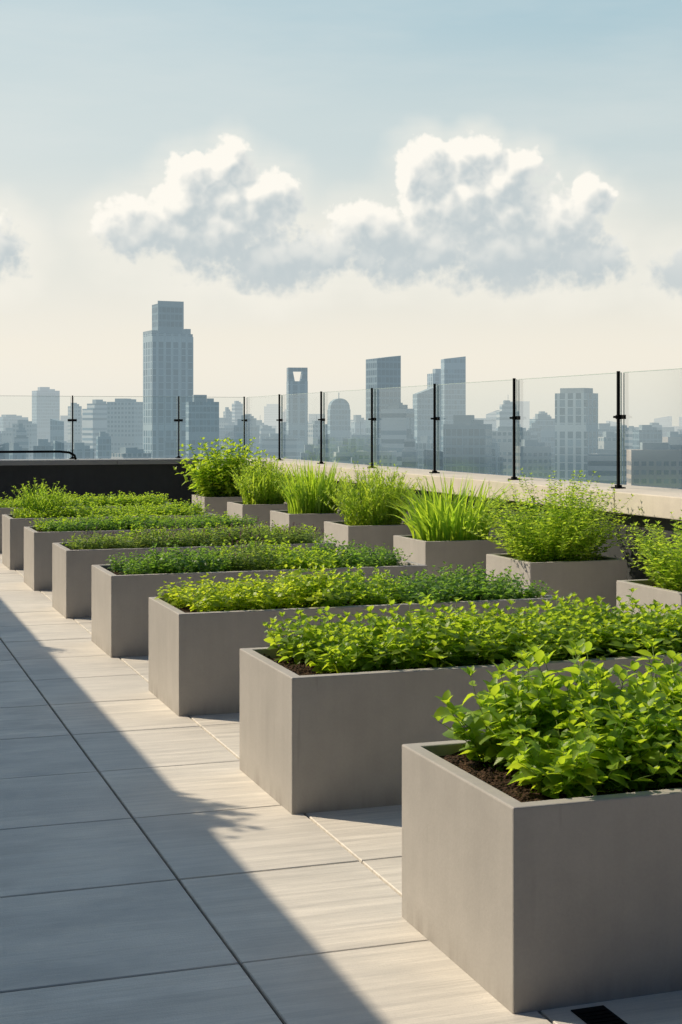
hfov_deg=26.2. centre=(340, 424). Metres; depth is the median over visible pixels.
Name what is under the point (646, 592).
square planter
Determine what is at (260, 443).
city building
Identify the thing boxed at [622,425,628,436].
office tower
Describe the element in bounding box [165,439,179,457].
city building
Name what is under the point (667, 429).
city building
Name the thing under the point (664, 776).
basil plant
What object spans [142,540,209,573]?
savory plant
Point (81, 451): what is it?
city building
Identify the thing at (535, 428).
city building
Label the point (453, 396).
glass tower
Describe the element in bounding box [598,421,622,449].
office tower
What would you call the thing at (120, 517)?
marjoram plant
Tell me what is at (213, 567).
savory plant
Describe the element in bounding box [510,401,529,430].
city building
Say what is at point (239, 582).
oregano plant
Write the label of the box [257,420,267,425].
city building
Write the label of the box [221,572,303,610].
oregano plant
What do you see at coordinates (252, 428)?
city building
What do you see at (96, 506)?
marjoram plant
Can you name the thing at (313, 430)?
office tower
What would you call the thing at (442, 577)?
savory plant
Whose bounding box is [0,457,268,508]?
parapet wall
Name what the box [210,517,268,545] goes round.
flowering sage plant
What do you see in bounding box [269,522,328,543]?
flowering sage plant
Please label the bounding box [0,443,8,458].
city building
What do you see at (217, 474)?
basil shrub
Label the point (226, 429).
city building
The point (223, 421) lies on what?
city building
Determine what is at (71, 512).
marjoram plant
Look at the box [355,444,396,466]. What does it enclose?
city building
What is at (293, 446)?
city building
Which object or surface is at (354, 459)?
city building
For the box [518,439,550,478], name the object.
city building
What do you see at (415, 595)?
savory plant
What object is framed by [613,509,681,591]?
tarragon shrub
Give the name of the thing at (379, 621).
mint plant
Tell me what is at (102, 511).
marjoram plant
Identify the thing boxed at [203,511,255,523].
marjoram plant
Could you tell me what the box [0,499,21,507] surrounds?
marjoram plant
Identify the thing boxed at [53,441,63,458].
city building
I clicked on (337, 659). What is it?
mint plant
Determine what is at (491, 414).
city building
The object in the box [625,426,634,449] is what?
city building
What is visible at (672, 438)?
office tower
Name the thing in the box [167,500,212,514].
marjoram plant
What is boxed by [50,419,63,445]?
city building
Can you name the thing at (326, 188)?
sky
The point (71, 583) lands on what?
long planter
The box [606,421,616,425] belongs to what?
city building
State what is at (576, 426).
ribbed tower
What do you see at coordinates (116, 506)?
marjoram plant
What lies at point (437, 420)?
glass balustrade
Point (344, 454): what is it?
city building
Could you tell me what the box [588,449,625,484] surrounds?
building
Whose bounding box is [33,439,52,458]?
city building
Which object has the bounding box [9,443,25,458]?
city building
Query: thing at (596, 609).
mint plant
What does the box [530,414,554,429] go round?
office tower
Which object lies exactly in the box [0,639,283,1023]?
terrace base
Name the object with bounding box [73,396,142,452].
glass balustrade
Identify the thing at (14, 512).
marjoram plant
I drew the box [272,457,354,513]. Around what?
lemongrass clump
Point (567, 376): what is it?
glass balustrade
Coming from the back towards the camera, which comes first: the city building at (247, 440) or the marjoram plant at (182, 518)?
the city building at (247, 440)
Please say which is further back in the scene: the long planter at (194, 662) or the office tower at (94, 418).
the office tower at (94, 418)
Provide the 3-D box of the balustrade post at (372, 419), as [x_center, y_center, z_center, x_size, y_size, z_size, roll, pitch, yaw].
[0.382,0.048,18.030,0.095,0.985,0.140,0,0,-19]
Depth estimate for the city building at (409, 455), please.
700.22 m
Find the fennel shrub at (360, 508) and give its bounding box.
[320,460,423,525]
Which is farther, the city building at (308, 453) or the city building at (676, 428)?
the city building at (676, 428)
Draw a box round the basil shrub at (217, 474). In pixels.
[173,437,274,498]
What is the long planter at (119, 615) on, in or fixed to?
on the terrace floor
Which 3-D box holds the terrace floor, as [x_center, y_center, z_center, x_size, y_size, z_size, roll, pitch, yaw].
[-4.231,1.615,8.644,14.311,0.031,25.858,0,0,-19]
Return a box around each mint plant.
[262,606,366,664]
[295,624,397,672]
[317,614,402,646]
[350,611,459,670]
[353,593,482,644]
[377,606,513,667]
[438,600,531,645]
[454,610,559,664]
[483,603,565,642]
[492,610,617,660]
[506,590,619,632]
[541,608,661,657]
[559,588,672,634]
[589,603,681,655]
[624,599,681,627]
[652,605,681,643]
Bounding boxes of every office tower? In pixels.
[0,415,27,432]
[32,387,59,445]
[68,403,81,442]
[82,399,106,458]
[107,398,142,452]
[223,407,231,421]
[232,401,242,424]
[260,426,274,435]
[308,415,326,451]
[350,415,365,431]
[427,369,440,435]
[492,426,530,475]
[496,400,512,430]
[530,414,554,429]
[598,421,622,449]
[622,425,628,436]
[633,425,661,448]
[650,423,661,429]
[662,432,681,444]
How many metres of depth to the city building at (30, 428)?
1326.52 m
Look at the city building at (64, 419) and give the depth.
2359.69 m
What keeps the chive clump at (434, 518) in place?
on the square planter at (465, 554)
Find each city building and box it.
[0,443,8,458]
[0,447,3,458]
[2,428,11,449]
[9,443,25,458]
[12,420,36,458]
[14,424,28,458]
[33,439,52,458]
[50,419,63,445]
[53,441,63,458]
[60,416,67,441]
[64,441,71,458]
[67,442,93,458]
[96,431,110,458]
[111,447,150,458]
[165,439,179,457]
[198,449,216,457]
[219,415,234,427]
[219,425,233,456]
[225,430,233,455]
[232,434,255,456]
[234,415,259,442]
[256,436,269,456]
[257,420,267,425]
[262,434,303,459]
[264,404,280,432]
[280,422,285,433]
[283,409,285,421]
[300,445,319,460]
[309,414,322,422]
[318,434,329,461]
[334,446,353,462]
[343,422,380,456]
[350,457,360,463]
[351,417,365,434]
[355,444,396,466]
[402,429,417,468]
[416,430,436,468]
[424,449,443,470]
[439,436,440,450]
[478,418,495,430]
[486,410,499,417]
[492,439,499,474]
[492,457,502,474]
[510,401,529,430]
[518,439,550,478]
[522,428,536,438]
[528,423,540,441]
[540,419,554,478]
[598,423,616,436]
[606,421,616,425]
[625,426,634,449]
[654,416,671,426]
[662,427,673,436]
[669,426,681,431]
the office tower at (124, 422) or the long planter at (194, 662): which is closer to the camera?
the long planter at (194, 662)
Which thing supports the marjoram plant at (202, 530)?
in the long planter at (71, 583)
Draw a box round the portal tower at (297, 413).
[286,367,307,444]
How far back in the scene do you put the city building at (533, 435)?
1103.35 m
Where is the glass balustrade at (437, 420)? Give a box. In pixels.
[375,385,437,468]
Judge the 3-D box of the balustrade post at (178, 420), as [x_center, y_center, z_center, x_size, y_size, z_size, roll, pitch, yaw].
[-2.581,0.048,23.314,0.140,0.985,0.095,0,0,-19]
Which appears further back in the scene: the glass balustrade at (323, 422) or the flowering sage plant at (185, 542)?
the glass balustrade at (323, 422)
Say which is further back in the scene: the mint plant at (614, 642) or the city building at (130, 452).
the city building at (130, 452)
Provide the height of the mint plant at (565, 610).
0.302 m
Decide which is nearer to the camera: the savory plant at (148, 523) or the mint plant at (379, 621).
the mint plant at (379, 621)
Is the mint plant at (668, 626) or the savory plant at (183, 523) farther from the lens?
the savory plant at (183, 523)
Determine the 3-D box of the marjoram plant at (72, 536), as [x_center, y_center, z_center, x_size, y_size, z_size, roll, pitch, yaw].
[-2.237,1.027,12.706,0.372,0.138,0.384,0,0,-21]
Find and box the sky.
[0,0,681,426]
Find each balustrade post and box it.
[68,395,76,458]
[174,396,182,457]
[241,397,246,453]
[276,394,282,459]
[317,391,324,463]
[367,388,376,467]
[429,384,439,472]
[508,378,519,479]
[611,371,625,488]
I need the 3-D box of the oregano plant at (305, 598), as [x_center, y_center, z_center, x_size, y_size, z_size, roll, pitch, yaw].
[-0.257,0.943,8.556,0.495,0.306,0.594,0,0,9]
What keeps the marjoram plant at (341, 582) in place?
in the long planter at (194, 662)
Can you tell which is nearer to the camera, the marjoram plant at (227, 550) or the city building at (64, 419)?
the marjoram plant at (227, 550)
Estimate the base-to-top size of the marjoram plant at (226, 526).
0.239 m
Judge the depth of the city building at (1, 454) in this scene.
712.37 m
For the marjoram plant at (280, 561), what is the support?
in the long planter at (119, 615)
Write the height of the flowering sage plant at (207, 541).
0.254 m
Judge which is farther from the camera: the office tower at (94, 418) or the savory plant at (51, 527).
the office tower at (94, 418)
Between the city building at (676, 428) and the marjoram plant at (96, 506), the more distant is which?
the city building at (676, 428)
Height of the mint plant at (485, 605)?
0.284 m
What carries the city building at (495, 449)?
on the city ground
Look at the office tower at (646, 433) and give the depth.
1093.54 m
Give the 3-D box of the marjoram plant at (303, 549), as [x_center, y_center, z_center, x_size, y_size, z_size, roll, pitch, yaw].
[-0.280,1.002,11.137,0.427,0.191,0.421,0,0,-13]
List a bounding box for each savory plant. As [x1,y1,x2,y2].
[41,517,74,531]
[70,515,106,530]
[83,514,136,530]
[105,551,148,571]
[111,557,169,574]
[117,513,161,529]
[132,548,194,569]
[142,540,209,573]
[149,516,180,528]
[170,515,209,528]
[178,543,221,566]
[179,548,242,571]
[180,513,241,527]
[212,513,259,526]
[305,534,363,563]
[330,547,380,567]
[341,542,382,563]
[360,543,412,566]
[365,570,439,599]
[385,570,469,603]
[406,561,480,595]
[427,567,516,601]
[448,561,516,595]
[475,573,552,599]
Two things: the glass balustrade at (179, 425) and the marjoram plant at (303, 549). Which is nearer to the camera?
the marjoram plant at (303, 549)
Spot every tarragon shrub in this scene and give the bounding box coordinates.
[460,468,641,561]
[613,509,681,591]
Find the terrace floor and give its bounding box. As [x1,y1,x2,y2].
[0,553,681,1023]
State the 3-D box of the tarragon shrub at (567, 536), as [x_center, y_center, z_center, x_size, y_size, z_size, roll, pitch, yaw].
[1.625,0.721,11.470,1.427,0.759,1.385,0,0,10]
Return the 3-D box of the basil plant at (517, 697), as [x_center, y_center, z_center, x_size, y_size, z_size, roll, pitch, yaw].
[0.597,0.927,4.659,0.530,0.405,0.551,0,0,34]
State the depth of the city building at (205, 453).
750.12 m
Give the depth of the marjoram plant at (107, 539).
12.80 m
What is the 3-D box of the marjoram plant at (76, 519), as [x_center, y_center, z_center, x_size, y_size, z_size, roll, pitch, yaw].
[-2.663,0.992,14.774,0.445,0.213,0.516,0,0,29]
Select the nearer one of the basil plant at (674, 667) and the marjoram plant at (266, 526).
the basil plant at (674, 667)
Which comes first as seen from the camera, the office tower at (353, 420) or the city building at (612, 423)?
the office tower at (353, 420)
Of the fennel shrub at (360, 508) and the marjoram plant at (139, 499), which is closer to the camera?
the fennel shrub at (360, 508)
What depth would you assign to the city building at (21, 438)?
1103.58 m
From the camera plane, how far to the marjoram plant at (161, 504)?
17.23 m
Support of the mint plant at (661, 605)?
in the long planter at (312, 741)
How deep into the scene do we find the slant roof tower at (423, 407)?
1142.95 m
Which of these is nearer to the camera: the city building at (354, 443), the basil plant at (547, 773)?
the basil plant at (547, 773)
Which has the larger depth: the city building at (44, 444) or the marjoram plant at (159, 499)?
the city building at (44, 444)
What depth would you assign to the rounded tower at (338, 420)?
1143.69 m
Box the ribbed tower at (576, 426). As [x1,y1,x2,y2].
[555,388,597,481]
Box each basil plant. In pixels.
[431,650,613,771]
[479,693,669,798]
[486,638,681,746]
[551,693,681,791]
[613,638,681,731]
[635,679,681,785]
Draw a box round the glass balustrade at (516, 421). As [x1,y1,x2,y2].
[438,379,517,475]
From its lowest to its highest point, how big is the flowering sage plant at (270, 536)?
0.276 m
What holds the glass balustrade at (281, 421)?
attached to the balustrade post at (244, 420)
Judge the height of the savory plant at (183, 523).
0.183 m
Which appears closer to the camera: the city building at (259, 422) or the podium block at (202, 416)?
the podium block at (202, 416)
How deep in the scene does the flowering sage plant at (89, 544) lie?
12.33 m
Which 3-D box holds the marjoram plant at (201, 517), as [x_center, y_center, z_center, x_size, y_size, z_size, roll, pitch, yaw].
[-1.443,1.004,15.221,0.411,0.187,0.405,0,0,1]
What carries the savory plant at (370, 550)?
in the long planter at (119, 615)
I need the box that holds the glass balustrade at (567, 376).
[518,372,621,483]
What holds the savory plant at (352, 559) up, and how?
in the long planter at (119, 615)
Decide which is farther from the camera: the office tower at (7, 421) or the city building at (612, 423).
the city building at (612, 423)
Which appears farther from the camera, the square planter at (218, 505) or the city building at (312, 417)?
the city building at (312, 417)
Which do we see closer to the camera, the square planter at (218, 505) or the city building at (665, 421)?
the square planter at (218, 505)
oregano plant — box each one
[155,576,230,608]
[181,573,244,611]
[207,575,265,601]
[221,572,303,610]
[252,560,340,608]
[252,572,305,602]
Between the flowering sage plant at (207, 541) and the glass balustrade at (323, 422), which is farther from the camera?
the glass balustrade at (323, 422)
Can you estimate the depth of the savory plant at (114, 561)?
10.63 m
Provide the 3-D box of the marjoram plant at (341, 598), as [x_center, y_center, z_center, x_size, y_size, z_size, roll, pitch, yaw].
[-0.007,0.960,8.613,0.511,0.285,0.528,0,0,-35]
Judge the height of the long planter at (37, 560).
0.562 m
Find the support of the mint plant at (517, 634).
in the long planter at (312, 741)
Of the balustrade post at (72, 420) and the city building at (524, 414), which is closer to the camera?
the balustrade post at (72, 420)
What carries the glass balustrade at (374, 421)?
attached to the balustrade post at (372, 419)
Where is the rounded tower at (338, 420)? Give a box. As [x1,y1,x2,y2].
[327,393,349,461]
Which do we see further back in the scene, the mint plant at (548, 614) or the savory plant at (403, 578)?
the savory plant at (403, 578)
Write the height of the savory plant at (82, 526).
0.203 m
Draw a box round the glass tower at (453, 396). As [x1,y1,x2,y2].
[441,356,465,450]
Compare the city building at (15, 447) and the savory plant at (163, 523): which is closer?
the savory plant at (163, 523)
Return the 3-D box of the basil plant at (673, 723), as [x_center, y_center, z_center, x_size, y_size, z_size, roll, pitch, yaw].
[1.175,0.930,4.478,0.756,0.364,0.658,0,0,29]
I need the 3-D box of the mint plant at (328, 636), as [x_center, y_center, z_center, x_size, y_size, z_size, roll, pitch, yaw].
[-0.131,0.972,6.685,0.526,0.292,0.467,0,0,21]
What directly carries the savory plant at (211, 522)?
in the long planter at (37, 560)
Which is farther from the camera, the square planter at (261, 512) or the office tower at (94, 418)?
the office tower at (94, 418)
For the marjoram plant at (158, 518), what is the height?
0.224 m
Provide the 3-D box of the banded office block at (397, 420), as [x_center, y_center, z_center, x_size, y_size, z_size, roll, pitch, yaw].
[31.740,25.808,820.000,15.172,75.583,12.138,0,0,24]
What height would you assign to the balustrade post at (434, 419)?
0.985 m
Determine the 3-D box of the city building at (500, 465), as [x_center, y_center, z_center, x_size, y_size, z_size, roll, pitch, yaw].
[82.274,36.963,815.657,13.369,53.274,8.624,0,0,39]
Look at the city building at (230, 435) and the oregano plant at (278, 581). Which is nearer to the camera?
the oregano plant at (278, 581)
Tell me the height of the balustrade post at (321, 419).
0.985 m
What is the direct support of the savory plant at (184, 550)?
in the long planter at (119, 615)
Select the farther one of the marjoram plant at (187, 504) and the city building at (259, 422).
the city building at (259, 422)
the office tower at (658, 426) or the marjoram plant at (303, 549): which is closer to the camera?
the marjoram plant at (303, 549)
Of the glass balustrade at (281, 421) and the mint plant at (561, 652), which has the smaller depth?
the mint plant at (561, 652)
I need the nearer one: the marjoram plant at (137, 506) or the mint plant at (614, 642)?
the mint plant at (614, 642)
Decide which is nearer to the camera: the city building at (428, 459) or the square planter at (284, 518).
the square planter at (284, 518)
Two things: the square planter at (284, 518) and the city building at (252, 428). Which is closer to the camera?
the square planter at (284, 518)
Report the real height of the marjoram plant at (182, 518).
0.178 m
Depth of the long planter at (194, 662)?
8.13 m
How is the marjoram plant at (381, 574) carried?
in the long planter at (194, 662)
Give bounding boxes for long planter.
[0,502,170,552]
[2,511,216,569]
[24,525,268,590]
[52,538,335,618]
[91,557,427,657]
[149,588,559,715]
[240,647,681,814]
[402,740,681,1013]
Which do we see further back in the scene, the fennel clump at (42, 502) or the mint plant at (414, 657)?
the fennel clump at (42, 502)
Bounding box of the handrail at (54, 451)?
[0,450,76,459]
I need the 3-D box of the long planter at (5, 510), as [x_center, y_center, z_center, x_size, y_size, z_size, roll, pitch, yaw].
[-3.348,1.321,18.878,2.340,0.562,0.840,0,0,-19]
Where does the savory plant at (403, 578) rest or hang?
in the long planter at (194, 662)
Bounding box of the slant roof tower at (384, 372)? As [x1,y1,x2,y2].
[366,356,400,437]
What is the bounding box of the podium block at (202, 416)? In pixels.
[186,395,218,457]
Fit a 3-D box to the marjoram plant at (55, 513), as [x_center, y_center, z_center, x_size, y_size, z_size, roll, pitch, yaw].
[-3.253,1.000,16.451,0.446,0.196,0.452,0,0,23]
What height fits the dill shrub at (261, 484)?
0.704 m
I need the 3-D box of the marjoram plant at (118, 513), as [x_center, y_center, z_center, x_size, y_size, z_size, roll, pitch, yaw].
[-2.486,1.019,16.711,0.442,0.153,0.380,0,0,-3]
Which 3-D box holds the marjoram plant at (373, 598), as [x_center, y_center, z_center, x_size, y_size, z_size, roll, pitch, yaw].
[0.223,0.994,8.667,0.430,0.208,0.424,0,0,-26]
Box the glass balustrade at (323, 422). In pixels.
[282,392,323,460]
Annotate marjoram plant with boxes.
[0,496,19,506]
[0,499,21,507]
[10,505,30,517]
[15,508,46,518]
[30,515,72,530]
[31,505,66,517]
[55,499,98,516]
[56,492,88,505]
[56,513,102,526]
[61,535,103,547]
[76,510,129,529]
[77,493,108,505]
[77,502,108,515]
[84,531,140,546]
[87,506,117,516]
[93,500,135,514]
[98,491,134,505]
[106,509,141,515]
[110,509,146,529]
[113,491,143,504]
[115,493,150,505]
[118,522,178,547]
[120,500,152,512]
[127,503,162,515]
[135,491,170,504]
[135,493,167,500]
[137,509,175,524]
[142,499,180,514]
[148,500,186,515]
[158,513,197,526]
[167,498,203,514]
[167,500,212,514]
[176,522,232,545]
[184,512,216,525]
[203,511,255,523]
[205,521,262,539]
[209,537,260,568]
[241,532,302,568]
[243,522,287,537]
[253,545,321,569]
[260,522,315,539]
[278,541,347,568]
[279,543,330,558]
[293,563,383,606]
[313,572,357,597]
[330,563,409,596]
[344,576,409,604]
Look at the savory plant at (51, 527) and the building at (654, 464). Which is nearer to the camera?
the savory plant at (51, 527)
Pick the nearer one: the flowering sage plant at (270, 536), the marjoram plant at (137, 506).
the flowering sage plant at (270, 536)
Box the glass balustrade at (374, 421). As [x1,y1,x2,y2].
[324,389,374,463]
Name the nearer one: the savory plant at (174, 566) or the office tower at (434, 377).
the savory plant at (174, 566)
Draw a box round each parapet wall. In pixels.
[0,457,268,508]
[247,458,681,579]
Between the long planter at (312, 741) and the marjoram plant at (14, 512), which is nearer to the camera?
the long planter at (312, 741)
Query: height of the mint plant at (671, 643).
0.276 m
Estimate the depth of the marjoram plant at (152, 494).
19.37 m
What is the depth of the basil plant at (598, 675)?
4.60 m
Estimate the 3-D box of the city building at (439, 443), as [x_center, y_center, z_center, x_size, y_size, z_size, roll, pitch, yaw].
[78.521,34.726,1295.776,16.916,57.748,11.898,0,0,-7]
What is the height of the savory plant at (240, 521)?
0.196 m
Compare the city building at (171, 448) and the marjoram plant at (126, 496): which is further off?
the city building at (171, 448)
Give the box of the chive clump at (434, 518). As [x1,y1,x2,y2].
[371,471,515,540]
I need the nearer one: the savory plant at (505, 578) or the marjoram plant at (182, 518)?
the savory plant at (505, 578)
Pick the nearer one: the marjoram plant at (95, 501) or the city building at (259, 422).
the marjoram plant at (95, 501)
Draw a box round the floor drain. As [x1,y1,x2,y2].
[571,1005,626,1023]
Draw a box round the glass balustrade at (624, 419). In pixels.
[623,368,681,483]
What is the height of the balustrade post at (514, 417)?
0.985 m
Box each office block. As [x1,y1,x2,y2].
[381,403,413,467]
[443,415,491,473]
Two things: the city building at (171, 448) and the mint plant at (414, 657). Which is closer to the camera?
the mint plant at (414, 657)
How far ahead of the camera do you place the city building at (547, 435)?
1126.30 m
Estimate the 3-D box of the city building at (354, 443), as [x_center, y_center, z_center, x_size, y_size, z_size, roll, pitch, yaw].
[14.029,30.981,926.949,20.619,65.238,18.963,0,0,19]
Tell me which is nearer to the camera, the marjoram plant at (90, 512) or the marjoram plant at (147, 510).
the marjoram plant at (90, 512)
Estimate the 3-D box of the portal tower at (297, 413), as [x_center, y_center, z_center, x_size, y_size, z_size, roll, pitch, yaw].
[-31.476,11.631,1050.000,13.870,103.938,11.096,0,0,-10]
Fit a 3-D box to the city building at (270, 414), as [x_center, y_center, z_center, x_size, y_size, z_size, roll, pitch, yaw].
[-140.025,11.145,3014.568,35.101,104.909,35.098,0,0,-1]
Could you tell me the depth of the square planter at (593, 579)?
11.14 m
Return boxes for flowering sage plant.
[66,526,118,549]
[101,533,147,548]
[124,521,181,547]
[157,521,208,546]
[187,522,240,545]
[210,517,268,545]
[219,534,282,570]
[241,517,301,544]
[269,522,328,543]
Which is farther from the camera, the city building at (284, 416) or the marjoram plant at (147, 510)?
the city building at (284, 416)
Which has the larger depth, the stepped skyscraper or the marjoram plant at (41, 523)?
the stepped skyscraper
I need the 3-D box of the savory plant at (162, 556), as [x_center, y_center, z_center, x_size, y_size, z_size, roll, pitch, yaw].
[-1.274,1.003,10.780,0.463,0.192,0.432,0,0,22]
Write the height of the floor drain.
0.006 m
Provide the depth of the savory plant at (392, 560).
10.89 m
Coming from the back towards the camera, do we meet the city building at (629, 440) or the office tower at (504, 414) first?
the office tower at (504, 414)
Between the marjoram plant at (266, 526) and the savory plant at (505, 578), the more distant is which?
the marjoram plant at (266, 526)
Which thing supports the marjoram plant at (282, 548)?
in the long planter at (119, 615)
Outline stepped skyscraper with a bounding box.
[143,301,192,457]
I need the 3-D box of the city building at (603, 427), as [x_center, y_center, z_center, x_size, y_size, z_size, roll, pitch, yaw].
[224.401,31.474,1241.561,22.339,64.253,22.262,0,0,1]
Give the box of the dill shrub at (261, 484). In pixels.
[226,455,300,504]
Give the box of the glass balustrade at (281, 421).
[247,395,281,457]
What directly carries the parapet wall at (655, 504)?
on the terrace base
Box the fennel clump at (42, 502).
[0,479,77,515]
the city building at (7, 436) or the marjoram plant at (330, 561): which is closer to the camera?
the marjoram plant at (330, 561)
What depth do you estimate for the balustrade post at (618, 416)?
12.30 m
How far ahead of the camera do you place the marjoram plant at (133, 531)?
12.80 m
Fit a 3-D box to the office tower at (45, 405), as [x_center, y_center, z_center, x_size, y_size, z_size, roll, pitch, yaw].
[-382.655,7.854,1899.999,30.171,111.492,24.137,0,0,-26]
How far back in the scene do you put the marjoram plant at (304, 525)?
13.30 m
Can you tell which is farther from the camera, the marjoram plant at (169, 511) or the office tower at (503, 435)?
the office tower at (503, 435)
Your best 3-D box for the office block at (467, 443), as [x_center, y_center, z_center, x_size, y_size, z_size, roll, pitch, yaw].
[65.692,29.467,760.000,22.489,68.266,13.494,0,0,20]
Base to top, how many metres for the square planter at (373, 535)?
0.562 m
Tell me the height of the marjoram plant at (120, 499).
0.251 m
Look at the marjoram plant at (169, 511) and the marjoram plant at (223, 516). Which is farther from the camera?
the marjoram plant at (169, 511)
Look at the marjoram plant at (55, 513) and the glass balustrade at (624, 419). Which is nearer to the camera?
the glass balustrade at (624, 419)
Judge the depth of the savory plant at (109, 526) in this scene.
14.48 m
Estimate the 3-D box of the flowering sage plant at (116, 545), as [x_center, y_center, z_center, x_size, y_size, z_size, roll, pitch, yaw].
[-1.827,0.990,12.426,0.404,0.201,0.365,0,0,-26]
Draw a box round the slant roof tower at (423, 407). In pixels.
[413,386,436,448]
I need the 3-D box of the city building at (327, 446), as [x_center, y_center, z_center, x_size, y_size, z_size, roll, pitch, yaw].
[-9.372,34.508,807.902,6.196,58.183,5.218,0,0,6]
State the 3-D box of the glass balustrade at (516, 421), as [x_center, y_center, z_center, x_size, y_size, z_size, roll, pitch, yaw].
[1.392,0.032,15.181,0.012,0.936,1.975,0,0,-19]
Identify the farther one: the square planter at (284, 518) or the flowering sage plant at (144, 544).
the square planter at (284, 518)
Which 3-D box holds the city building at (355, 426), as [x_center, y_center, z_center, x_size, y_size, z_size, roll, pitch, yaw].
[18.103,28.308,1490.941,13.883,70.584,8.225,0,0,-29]
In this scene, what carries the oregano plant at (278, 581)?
in the long planter at (194, 662)
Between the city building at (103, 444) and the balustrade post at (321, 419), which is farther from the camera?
the city building at (103, 444)
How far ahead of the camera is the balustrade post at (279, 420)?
21.84 m
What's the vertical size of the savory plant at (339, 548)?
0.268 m
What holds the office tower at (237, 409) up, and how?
on the city ground
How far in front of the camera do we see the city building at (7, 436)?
1341.21 m
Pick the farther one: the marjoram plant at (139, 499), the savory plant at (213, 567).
the marjoram plant at (139, 499)
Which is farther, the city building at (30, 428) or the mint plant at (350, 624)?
the city building at (30, 428)
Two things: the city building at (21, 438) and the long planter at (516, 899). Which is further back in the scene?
the city building at (21, 438)
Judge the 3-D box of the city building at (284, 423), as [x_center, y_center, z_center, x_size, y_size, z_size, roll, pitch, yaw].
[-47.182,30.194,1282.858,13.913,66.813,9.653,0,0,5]
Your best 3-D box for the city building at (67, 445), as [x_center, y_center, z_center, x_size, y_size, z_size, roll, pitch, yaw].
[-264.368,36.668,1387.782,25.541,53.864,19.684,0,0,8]
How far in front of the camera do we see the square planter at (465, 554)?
13.08 m
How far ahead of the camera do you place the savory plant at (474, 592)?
8.79 m
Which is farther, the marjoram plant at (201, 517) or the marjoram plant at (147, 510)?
the marjoram plant at (147, 510)
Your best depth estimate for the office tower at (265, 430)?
1294.76 m
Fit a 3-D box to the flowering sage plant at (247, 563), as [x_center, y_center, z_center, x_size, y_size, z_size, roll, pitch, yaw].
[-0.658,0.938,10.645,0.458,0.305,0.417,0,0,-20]
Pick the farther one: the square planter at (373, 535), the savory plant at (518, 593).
the square planter at (373, 535)
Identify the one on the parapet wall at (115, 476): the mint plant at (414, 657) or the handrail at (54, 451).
the handrail at (54, 451)
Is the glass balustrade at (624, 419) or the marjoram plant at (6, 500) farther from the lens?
the marjoram plant at (6, 500)
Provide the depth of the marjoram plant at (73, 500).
18.58 m
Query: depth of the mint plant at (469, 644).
6.41 m
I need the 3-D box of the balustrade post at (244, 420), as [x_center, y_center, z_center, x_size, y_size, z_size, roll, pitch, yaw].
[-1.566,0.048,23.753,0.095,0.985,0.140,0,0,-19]
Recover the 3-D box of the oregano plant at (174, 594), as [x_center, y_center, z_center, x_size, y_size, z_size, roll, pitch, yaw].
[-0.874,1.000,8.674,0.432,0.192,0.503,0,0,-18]
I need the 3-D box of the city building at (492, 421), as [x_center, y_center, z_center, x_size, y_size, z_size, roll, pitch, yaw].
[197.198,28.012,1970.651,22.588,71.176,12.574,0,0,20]
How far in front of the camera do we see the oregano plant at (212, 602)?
8.29 m
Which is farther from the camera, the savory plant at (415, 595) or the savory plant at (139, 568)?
the savory plant at (139, 568)
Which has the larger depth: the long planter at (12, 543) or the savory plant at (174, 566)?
the long planter at (12, 543)
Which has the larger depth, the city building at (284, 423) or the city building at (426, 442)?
the city building at (284, 423)
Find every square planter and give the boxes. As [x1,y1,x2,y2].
[192,495,257,517]
[227,502,287,526]
[270,510,352,539]
[324,521,414,556]
[393,535,509,585]
[486,553,626,616]
[616,579,681,616]
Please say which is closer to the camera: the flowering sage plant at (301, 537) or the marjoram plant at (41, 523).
the flowering sage plant at (301, 537)
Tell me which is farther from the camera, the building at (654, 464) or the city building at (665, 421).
the city building at (665, 421)
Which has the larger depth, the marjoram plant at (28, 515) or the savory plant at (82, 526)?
the marjoram plant at (28, 515)
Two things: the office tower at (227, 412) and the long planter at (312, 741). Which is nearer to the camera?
the long planter at (312, 741)
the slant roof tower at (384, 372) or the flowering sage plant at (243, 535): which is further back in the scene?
the slant roof tower at (384, 372)

